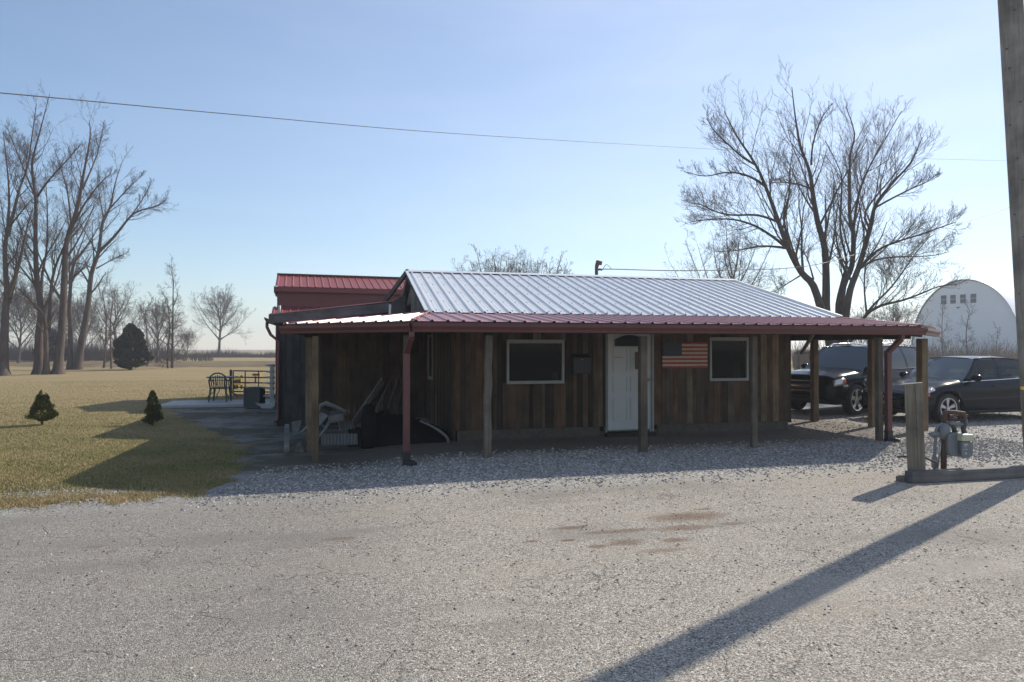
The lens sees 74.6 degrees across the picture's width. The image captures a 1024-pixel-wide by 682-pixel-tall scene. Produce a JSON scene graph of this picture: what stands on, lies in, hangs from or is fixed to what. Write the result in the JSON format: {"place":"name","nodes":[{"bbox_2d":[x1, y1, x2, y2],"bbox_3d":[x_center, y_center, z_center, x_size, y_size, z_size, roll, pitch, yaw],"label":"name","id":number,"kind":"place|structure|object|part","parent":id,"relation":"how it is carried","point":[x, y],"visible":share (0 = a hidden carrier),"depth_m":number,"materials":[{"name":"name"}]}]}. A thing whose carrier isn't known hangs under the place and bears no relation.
{"place":"outdoors","nodes":[
{"label":"outdoors","id":0,"kind":"place"},
{"bbox_2d":[9,361,274,367],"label":"ditch bank","id":1,"kind":"structure","parent":0,"point":[219,364],"depth_m":62.59,"materials":[{"name":"brown plant"}]},
{"bbox_2d":[0,270,34,335],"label":"bare tree","id":2,"kind":"object","parent":1,"relation":"on","point":[15,304],"visible":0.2,"depth_m":80.23,"materials":[{"name":"brown plant"}]},
{"bbox_2d":[160,399,274,407],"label":"patio","id":3,"kind":"structure","parent":0,"point":[201,403],"depth_m":19.17,"materials":[{"name":"concrete"}]},
{"bbox_2d":[208,372,231,401],"bbox_3d":[-8.627,1.354,19.872,0.590,0.875,0.548,0,-1,-8],"label":"patio chair","id":4,"kind":"object","parent":3,"relation":"on","point":[215,387],"visible":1,"depth_m":19.67,"materials":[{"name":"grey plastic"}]},
{"bbox_2d":[206,376,238,399],"bbox_3d":[-9.033,1.457,20.986,0.940,0.694,0.940,0,-1,0],"label":"patio table","id":5,"kind":"object","parent":3,"relation":"on","point":[229,377],"visible":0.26,"depth_m":21.04,"materials":[{"name":"grey metal"}]},
{"bbox_2d":[348,427,360,446],"bbox_3d":[-2.825,1.728,12.055,0.220,0.343,0.300,0,-1,-14],"label":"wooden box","id":6,"kind":"object","parent":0,"point":[356,430],"visible":0.43,"depth_m":11.92,"materials":[{"name":"brown wood"}]},
{"bbox_2d":[352,378,383,426],"bbox_3d":[-2.730,1.145,12.789,0.035,0.832,1.299,0,-1,14],"label":"plank","id":7,"kind":"object","parent":6,"relation":"on","point":[369,399],"visible":0.82,"depth_m":12.81,"materials":[{"name":"grey wood"}]},
{"bbox_2d":[370,379,388,404],"bbox_3d":[-2.610,1.029,13.240,0.040,0.524,0.948,0,-1,12],"label":"rail","id":8,"kind":"object","parent":7,"relation":"on","point":[380,391],"visible":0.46,"depth_m":13.24,"materials":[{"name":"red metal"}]},
{"bbox_2d":[0,350,796,511],"bbox_3d":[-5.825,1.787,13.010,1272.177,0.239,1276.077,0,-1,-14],"label":"lawn","id":9,"kind":"structure","parent":0,"point":[93,376],"depth_m":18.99,"materials":[{"name":"beige plant"}]},
{"bbox_2d":[0,94,51,375],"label":"bare tree","id":10,"kind":"object","parent":9,"relation":"on","point":[7,293],"visible":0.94,"depth_m":41.39,"materials":[{"name":"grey plant"}]},
{"bbox_2d":[0,273,59,362],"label":"bare tree","id":11,"kind":"object","parent":9,"relation":"on","point":[17,302],"visible":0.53,"depth_m":69.97,"materials":[{"name":"brown plant"}]},
{"bbox_2d":[24,389,58,424],"bbox_3d":[-10.071,1.443,14.422,0.558,0.817,0.639,0,-1,19],"label":"conifer","id":12,"kind":"object","parent":9,"relation":"on","point":[42,403],"visible":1,"depth_m":14.35,"materials":[{"name":"green plant"}]},
{"bbox_2d":[9,272,83,338],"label":"bare tree","id":13,"kind":"object","parent":9,"relation":"on","point":[47,294],"visible":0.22,"depth_m":85.21,"materials":[{"name":"brown plant"}]},
{"bbox_2d":[13,188,83,374],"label":"bare tree","id":14,"kind":"object","parent":9,"relation":"on","point":[46,370],"visible":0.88,"depth_m":42.38,"materials":[{"name":"brown plant"}]},
{"bbox_2d":[0,79,102,374],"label":"bare tree","id":15,"kind":"object","parent":9,"relation":"on","point":[37,282],"visible":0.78,"depth_m":42.56,"materials":[{"name":"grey plant"}]},
{"bbox_2d":[32,328,73,360],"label":"cedar bush","id":16,"kind":"object","parent":9,"relation":"on","point":[52,337],"visible":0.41,"depth_m":77.59,"materials":[{"name":"green plant"}]},
{"bbox_2d":[1,91,121,373],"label":"bare tree","id":17,"kind":"object","parent":9,"relation":"on","point":[58,366],"visible":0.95,"depth_m":43.17,"materials":[{"name":"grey plant"}]},
{"bbox_2d":[44,291,95,344],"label":"bare tree","id":18,"kind":"object","parent":9,"relation":"on","point":[72,317],"visible":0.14,"depth_m":94.75,"materials":[{"name":"brown plant"}]},
{"bbox_2d":[50,203,105,369],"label":"bare tree","id":19,"kind":"object","parent":9,"relation":"on","point":[70,359],"visible":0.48,"depth_m":51.70,"materials":[{"name":"brown plant"}]},
{"bbox_2d":[51,289,117,359],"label":"bare tree","id":20,"kind":"object","parent":9,"relation":"on","point":[77,316],"visible":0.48,"depth_m":81.70,"materials":[{"name":"brown plant"}]},
{"bbox_2d":[91,268,120,367],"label":"bare tree","id":21,"kind":"object","parent":9,"relation":"on","point":[105,343],"visible":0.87,"depth_m":56.03,"materials":[{"name":"brown plant"}]},
{"bbox_2d":[99,282,123,368],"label":"bare tree","id":22,"kind":"object","parent":9,"relation":"on","point":[110,353],"visible":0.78,"depth_m":54.00,"materials":[{"name":"brown plant"}]},
{"bbox_2d":[72,276,153,359],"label":"bare tree","id":23,"kind":"object","parent":9,"relation":"on","point":[115,311],"visible":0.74,"depth_m":77.73,"materials":[{"name":"brown plant"}]},
{"bbox_2d":[59,145,178,369],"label":"bare tree","id":24,"kind":"object","parent":9,"relation":"on","point":[77,363],"visible":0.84,"depth_m":52.15,"materials":[{"name":"brown plant"}]},
{"bbox_2d":[112,323,154,369],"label":"cedar bush","id":25,"kind":"object","parent":9,"relation":"on","point":[124,353],"visible":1,"depth_m":50.50,"materials":[{"name":"green plant"}]},
{"bbox_2d":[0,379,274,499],"bbox_3d":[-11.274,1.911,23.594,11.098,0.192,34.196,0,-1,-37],"label":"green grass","id":26,"kind":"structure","parent":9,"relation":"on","point":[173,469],"depth_m":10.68,"materials":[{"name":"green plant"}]},
{"bbox_2d":[9,325,274,360],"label":"hedgerow","id":27,"kind":"object","parent":9,"relation":"on","point":[91,353],"visible":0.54,"depth_m":90.44,"materials":[{"name":"brown plant"}]},
{"bbox_2d":[136,297,166,365],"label":"bare tree","id":28,"kind":"object","parent":9,"relation":"on","point":[154,340],"visible":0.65,"depth_m":60.07,"materials":[{"name":"brown plant"}]},
{"bbox_2d":[141,390,163,425],"bbox_3d":[-7.949,1.498,14.890,0.453,0.839,0.486,0,-1,-14],"label":"conifer","id":29,"kind":"object","parent":9,"relation":"on","point":[152,413],"visible":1,"depth_m":14.81,"materials":[{"name":"green plant"}]},
{"bbox_2d":[121,292,189,362],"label":"bare tree","id":30,"kind":"object","parent":9,"relation":"on","point":[155,311],"visible":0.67,"depth_m":71.65,"materials":[{"name":"brown plant"}]},
{"bbox_2d":[151,284,185,367],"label":"bare tree","id":31,"kind":"object","parent":9,"relation":"on","point":[168,350],"visible":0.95,"depth_m":55.00,"materials":[{"name":"brown plant"}]},
{"bbox_2d":[155,256,188,367],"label":"bare tree","id":32,"kind":"object","parent":9,"relation":"on","point":[171,342],"visible":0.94,"depth_m":55.33,"materials":[{"name":"brown plant"}]},
{"bbox_2d":[175,328,200,359],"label":"bare tree","id":33,"kind":"object","parent":9,"relation":"on","point":[187,341],"visible":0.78,"depth_m":89.93,"materials":[{"name":"brown plant"}]},
{"bbox_2d":[187,282,254,354],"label":"bare tree","id":34,"kind":"object","parent":9,"relation":"on","point":[222,300],"visible":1,"depth_m":118.86,"materials":[{"name":"brown plant"}]},
{"bbox_2d":[229,370,231,395],"bbox_3d":[-9.692,1.492,23.186,0.075,1.003,0.075,0,-1,-14],"label":"gate post","id":35,"kind":"object","parent":9,"relation":"on","point":[230,385],"visible":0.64,"depth_m":23.15,"materials":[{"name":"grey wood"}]},
{"bbox_2d":[234,375,242,388],"bbox_3d":[-11.008,1.708,27.028,0.330,0.650,0.209,0,-1,-14],"label":"yellow panel","id":36,"kind":"object","parent":9,"relation":"on","point":[238,380],"visible":0.81,"depth_m":26.98,"materials":[{"name":"orange paint"}]},
{"bbox_2d":[232,370,269,395],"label":"tube gate","id":37,"kind":"structure","parent":9,"relation":"on","point":[245,377],"depth_m":23.17,"materials":[{"name":"grey metal"}]},
{"bbox_2d":[272,273,404,401],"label":"red barn","id":38,"kind":"structure","parent":9,"relation":"on","point":[294,292],"depth_m":21.55,"materials":[{"name":"metal"}]},
{"bbox_2d":[450,244,532,272],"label":"bare tree","id":39,"kind":"object","parent":9,"relation":"on","point":[494,268],"visible":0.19,"depth_m":61.10,"materials":[{"name":"brown plant"}]},
{"bbox_2d":[479,245,568,273],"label":"bare tree","id":40,"kind":"object","parent":9,"relation":"on","point":[516,269],"visible":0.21,"depth_m":65.85,"materials":[{"name":"brown plant"}]},
{"bbox_2d":[501,251,572,273],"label":"bare tree","id":41,"kind":"object","parent":9,"relation":"on","point":[556,272],"visible":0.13,"depth_m":62.59,"materials":[{"name":"brown plant"}]},
{"bbox_2d":[660,217,786,293],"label":"bare tree","id":42,"kind":"object","parent":9,"relation":"on","point":[730,271],"visible":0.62,"depth_m":49.45,"materials":[{"name":"brown plant"}]},
{"bbox_2d":[768,267,788,294],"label":"bare tree","id":43,"kind":"object","parent":9,"relation":"on","point":[778,282],"visible":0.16,"depth_m":55.10,"materials":[{"name":"brown plant"}]},
{"bbox_2d":[795,350,819,368],"bbox_3d":[18.106,1.339,37.988,4.237,1.618,0.146,0,-1,0],"label":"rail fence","id":44,"kind":"object","parent":9,"relation":"on","point":[798,358],"visible":0.21,"depth_m":37.97,"materials":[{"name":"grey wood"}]},
{"bbox_2d":[673,59,971,345],"bbox_3d":[12.712,-5.356,26.160,14.778,12.520,7.255,0,-1,-22],"label":"bare tree","id":45,"kind":"object","parent":9,"relation":"on","point":[843,304],"visible":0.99,"depth_m":26.27,"materials":[{"name":"brown plant"}]},
{"bbox_2d":[848,304,887,344],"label":"bare tree","id":46,"kind":"object","parent":9,"relation":"on","point":[859,317],"visible":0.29,"depth_m":52.12,"materials":[{"name":"brown plant"}]},
{"bbox_2d":[867,292,932,346],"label":"bare tree","id":47,"kind":"object","parent":9,"relation":"on","point":[895,317],"visible":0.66,"depth_m":59.74,"materials":[{"name":"brown plant"}]},
{"bbox_2d":[791,335,1017,369],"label":"dry brush","id":48,"kind":"object","parent":9,"relation":"on","point":[804,358],"visible":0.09,"depth_m":59.79,"materials":[{"name":"brown plant"}]},
{"bbox_2d":[932,297,951,356],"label":"bare tree","id":49,"kind":"object","parent":9,"relation":"on","point":[942,339],"visible":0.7,"depth_m":62.03,"materials":[{"name":"brown plant"}]},
{"bbox_2d":[911,279,1017,355],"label":"arched hall","id":50,"kind":"structure","parent":9,"relation":"on","point":[993,303],"depth_m":74.59,"materials":[{"name":"white metal"}]},
{"bbox_2d":[941,295,945,303],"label":"window","id":51,"kind":"structure","parent":50,"relation":"in","point":[944,299],"depth_m":76.51,"materials":[{"name":"grey glass"}]},
{"bbox_2d":[950,295,955,303],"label":"window","id":52,"kind":"structure","parent":50,"relation":"in","point":[952,297],"depth_m":75.84,"materials":[{"name":"grey glass"}]},
{"bbox_2d":[960,294,965,302],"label":"window","id":53,"kind":"structure","parent":50,"relation":"in","point":[962,299],"depth_m":75.12,"materials":[{"name":"grey glass"}]},
{"bbox_2d":[970,294,975,302],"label":"window","id":54,"kind":"structure","parent":50,"relation":"in","point":[973,296],"depth_m":74.33,"materials":[{"name":"grey glass"}]},
{"bbox_2d":[955,296,977,355],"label":"bare tree","id":55,"kind":"object","parent":9,"relation":"on","point":[972,336],"visible":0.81,"depth_m":62.03,"materials":[{"name":"brown plant"}]},
{"bbox_2d":[986,323,1004,351],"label":"bare tree","id":56,"kind":"object","parent":9,"relation":"on","point":[997,332],"visible":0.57,"depth_m":63.99,"materials":[{"name":"brown plant"}]},
{"bbox_2d":[0,92,997,160],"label":"overhead wire","id":57,"kind":"object","parent":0,"point":[323,122],"visible":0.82,"depth_m":16.98,"materials":[{"name":"grey metal"}]},
{"bbox_2d":[0,0,1013,349],"label":"sky","id":58,"kind":"structure","parent":0,"point":[260,198],"materials":[{"name":"blue"}]},
{"bbox_2d":[0,400,1023,681],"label":"gravel lot","id":59,"kind":"structure","parent":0,"point":[330,610],"depth_m":4.92,"materials":[{"name":"grey gravel"}]},
{"bbox_2d":[243,386,264,407],"bbox_3d":[-7.173,1.560,18.735,0.447,0.572,0.447,0,-1,0],"label":"air conditioner","id":60,"kind":"object","parent":59,"relation":"on","point":[252,396],"visible":0.96,"depth_m":18.53,"materials":[{"name":"grey metal"}]},
{"bbox_2d":[256,364,276,408],"bbox_3d":[-6.796,1.261,18.635,0.574,1.242,0.312,0,-1,0],"label":"white rack","id":61,"kind":"object","parent":59,"relation":"on","point":[272,404],"visible":0.98,"depth_m":18.56,"materials":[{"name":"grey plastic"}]},
{"bbox_2d":[284,424,288,452],"bbox_3d":[-3.909,1.672,11.678,0.085,0.309,1.493,0,-1,-18],"label":"plank","id":62,"kind":"object","parent":59,"relation":"on","point":[286,438],"visible":1,"depth_m":11.53,"materials":[{"name":"grey wood"}]},
{"bbox_2d":[291,420,301,434],"bbox_3d":[-3.883,1.552,12.096,0.176,0.227,0.466,0,-1,-14],"label":"wood offcut","id":63,"kind":"object","parent":59,"relation":"on","point":[296,425],"visible":1,"depth_m":12.06,"materials":[{"name":"grey wood"}]},
{"bbox_2d":[295,442,305,452],"bbox_3d":[-3.618,1.810,11.491,0.160,0.160,0.300,0,-1,-14],"label":"wood block","id":64,"kind":"object","parent":59,"relation":"on","point":[299,447],"depth_m":11.36,"materials":[{"name":"grey wood"}]},
{"bbox_2d":[300,401,346,437],"bbox_3d":[-3.272,1.342,11.716,0.789,0.640,0.664,0,-1,-14],"label":"plastic chair","id":65,"kind":"object","parent":59,"relation":"on","point":[340,414],"visible":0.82,"depth_m":11.57,"materials":[{"name":"white plastic"}]},
{"bbox_2d":[321,433,357,445],"bbox_3d":[-2.924,1.668,11.407,0.628,0.214,0.072,0,-1,0],"label":"corrugated sheet","id":66,"kind":"object","parent":59,"relation":"on","point":[340,439],"visible":1,"depth_m":11.41,"materials":[{"name":"grey metal"}]},
{"bbox_2d":[338,420,353,429],"bbox_3d":[-2.921,1.486,11.854,0.323,0.179,0.162,0,-1,0],"label":"corrugated sheet","id":67,"kind":"object","parent":59,"relation":"on","point":[345,425],"visible":1,"depth_m":11.85,"materials":[{"name":"grey metal"}]},
{"bbox_2d":[361,404,375,448],"bbox_3d":[-2.493,1.497,11.685,0.260,0.810,0.256,0,-1,-14],"label":"black bin","id":68,"kind":"object","parent":59,"relation":"on","point":[368,427],"visible":0.81,"depth_m":11.58,"materials":[{"name":"black plastic"}]},
{"bbox_2d":[375,411,448,446],"bbox_3d":[-1.835,1.580,12.334,1.360,0.603,1.300,0,-1,0],"label":"tarp heap","id":69,"kind":"object","parent":59,"relation":"on","point":[389,429],"visible":0.69,"depth_m":11.86,"materials":[{"name":"black plastic"}]},
{"bbox_2d":[375,381,390,412],"bbox_3d":[-2.468,1.068,12.889,0.030,0.544,1.231,0,-1,2],"label":"plank","id":70,"kind":"object","parent":69,"relation":"on","point":[382,396],"visible":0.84,"depth_m":12.85,"materials":[{"name":"grey wood"}]},
{"bbox_2d":[387,374,399,409],"bbox_3d":[-2.310,0.984,13.140,0.030,0.630,0.937,0,-1,3],"label":"plank","id":71,"kind":"object","parent":69,"relation":"on","point":[393,392],"visible":1,"depth_m":13.08,"materials":[{"name":"wood"}]},
{"bbox_2d":[396,382,402,414],"bbox_3d":[-2.254,1.121,13.589,0.030,0.671,1.226,0,-1,-2],"label":"plank","id":72,"kind":"object","parent":69,"relation":"on","point":[399,400],"visible":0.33,"depth_m":13.46,"materials":[{"name":"brown wood"}]},
{"bbox_2d":[400,392,402,413],"bbox_3d":[-2.220,1.234,13.488,0.030,0.602,1.424,0,-1,-7],"label":"plank","id":73,"kind":"object","parent":69,"relation":"on","point":[401,403],"visible":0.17,"depth_m":13.36,"materials":[{"name":"brown wood"}]},
{"bbox_2d":[419,420,448,442],"bbox_3d":[-1.357,1.574,11.694,0.529,0.390,0.070,0,-1,5],"label":"curved strip","id":74,"kind":"object","parent":59,"relation":"on","point":[439,431],"visible":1,"depth_m":11.67,"materials":[{"name":"white plastic"}]},
{"bbox_2d":[0,435,961,599],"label":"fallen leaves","id":75,"kind":"object","parent":59,"relation":"on","point":[516,561],"visible":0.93,"depth_m":5.47,"materials":[{"name":"brown plant"}]},
{"bbox_2d":[275,430,860,463],"bbox_3d":[1.023,1.835,13.062,10.718,0.130,5.119,0,-1,-14],"label":"porch debris","id":76,"kind":"object","parent":59,"relation":"on","point":[592,447],"visible":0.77,"depth_m":11.70,"materials":[{"name":"grey plant"}]},
{"bbox_2d":[264,260,940,465],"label":"wooden building","id":77,"kind":"structure","parent":59,"relation":"on","point":[485,357],"depth_m":12.82,"materials":[{"name":"brown wood"}]},
{"bbox_2d":[427,334,432,379],"bbox_3d":[-1.819,0.358,15.106,0.060,1.000,0.800,0,-1,-14],"label":"window","id":78,"kind":"structure","parent":77,"relation":"in","point":[430,337],"depth_m":15.11,"materials":[{"name":"glass"}]},
{"bbox_2d":[506,340,563,383],"bbox_3d":[0.424,0.376,12.269,1.087,0.803,0.110,0,-1,-14],"label":"window","id":79,"kind":"structure","parent":77,"relation":"in","point":[527,361],"depth_m":12.25,"materials":[{"name":"black glass"}]},
{"bbox_2d":[571,354,591,373],"bbox_3d":[1.276,0.416,12.375,0.356,0.363,0.135,0,-1,-14],"label":"mailbox","id":80,"kind":"object","parent":77,"relation":"attached to","point":[580,363],"visible":1,"depth_m":12.33,"materials":[{"name":"black plastic"}]},
{"bbox_2d":[607,334,649,429],"bbox_3d":[2.202,0.672,12.628,0.845,1.980,0.123,0,-1,-14],"label":"door","id":81,"kind":"structure","parent":77,"relation":"in","point":[622,375],"depth_m":12.61,"materials":[{"name":"white paint"}]},
{"bbox_2d":[635,352,637,368],"bbox_3d":[2.407,0.369,12.669,0.171,0.322,0.027,0,-1,-14],"label":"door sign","id":82,"kind":"object","parent":77,"relation":"attached to","point":[636,360],"visible":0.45,"depth_m":12.64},
{"bbox_2d":[662,342,707,367],"bbox_3d":[3.326,0.272,12.927,0.949,0.493,0.030,0,-1,-14],"label":"wooden flag","id":83,"kind":"object","parent":77,"relation":"attached to","point":[684,354],"visible":1,"depth_m":12.92,"materials":[{"name":"red paint"}]},
{"bbox_2d":[708,337,748,380],"bbox_3d":[4.247,0.355,13.222,0.851,0.855,0.110,0,-1,-14],"label":"window","id":84,"kind":"structure","parent":77,"relation":"in","point":[728,357],"depth_m":13.21,"materials":[{"name":"glass"}]},
{"bbox_2d":[599,208,1006,270],"bbox_3d":[18.409,-5.916,29.157,39.652,8.396,0.792,0,-1,-34],"label":"overhead wire","id":85,"kind":"object","parent":77,"relation":"attached to","point":[764,269],"visible":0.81,"depth_m":21.68,"materials":[{"name":"grey"}]},
{"bbox_2d":[791,342,915,414],"bbox_3d":[9.230,0.937,18.075,4.740,1.805,2.194,0,-1,-32],"label":"parked suv","id":86,"kind":"object","parent":59,"relation":"on","point":[843,377],"visible":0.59,"depth_m":17.01,"materials":[{"name":"black paint"}]},
{"bbox_3d":[10.045,0.448,17.715,0.920,0.624,0.185,0,-1,-32],"label":"side window","id":87,"kind":"part","parent":86,"relation":"part of","materials":[{"name":"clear glass"}]},
{"bbox_3d":[10.826,0.445,18.200,0.880,0.590,0.185,0,-1,-32],"label":"side window","id":88,"kind":"part","parent":86,"relation":"part of","materials":[{"name":"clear glass"}]},
{"bbox_2d":[896,475,904,481],"bbox_3d":[4.854,1.718,8.332,0.160,0.106,0.100,0,-1,0],"label":"timber stub","id":89,"kind":"object","parent":59,"relation":"on","point":[900,478],"visible":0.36,"depth_m":8.29,"materials":[{"name":"grey wood"}]},
{"bbox_2d":[897,382,936,469],"bbox_3d":[5.064,1.177,8.420,0.436,1.322,0.199,0,-1,31],"label":"wooden bollard","id":90,"kind":"object","parent":59,"relation":"on","point":[915,438],"visible":0.84,"depth_m":8.35,"materials":[{"name":"grey wood"}]},
{"bbox_2d":[861,355,1020,421],"bbox_3d":[10.653,1.077,15.964,4.680,1.480,2.157,0,-1,-16],"label":"parked sedan","id":91,"kind":"object","parent":59,"relation":"on","point":[982,384],"visible":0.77,"depth_m":15.15,"materials":[{"name":"black paint"}]},
{"bbox_3d":[10.559,0.654,15.226,1.070,0.529,0.253,0,-1,-16],"label":"side window","id":92,"kind":"part","parent":91,"relation":"part of","materials":[{"name":"black glass"}]},
{"bbox_3d":[11.491,0.640,15.493,0.930,0.494,0.253,0,-1,-16],"label":"side window","id":93,"kind":"part","parent":91,"relation":"part of","materials":[{"name":"black glass"}]},
{"bbox_2d":[929,410,973,468],"bbox_3d":[5.789,1.345,8.836,0.539,0.870,0.300,0,-1,0],"label":"gas meter","id":94,"kind":"object","parent":59,"relation":"on","point":[955,442],"visible":0.96,"depth_m":8.85,"materials":[{"name":"grey paint"}]},
{"bbox_2d":[905,465,1023,482],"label":"landscape timber","id":95,"kind":"object","parent":59,"relation":"on","point":[959,474],"visible":1,"depth_m":8.35,"materials":[{"name":"brown wood"}]},
{"bbox_2d":[997,0,1023,450],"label":"utility pole","id":96,"kind":"object","parent":59,"relation":"on","point":[1011,22],"visible":1,"depth_m":8.92,"materials":[{"name":"brown wood"}]}
]}

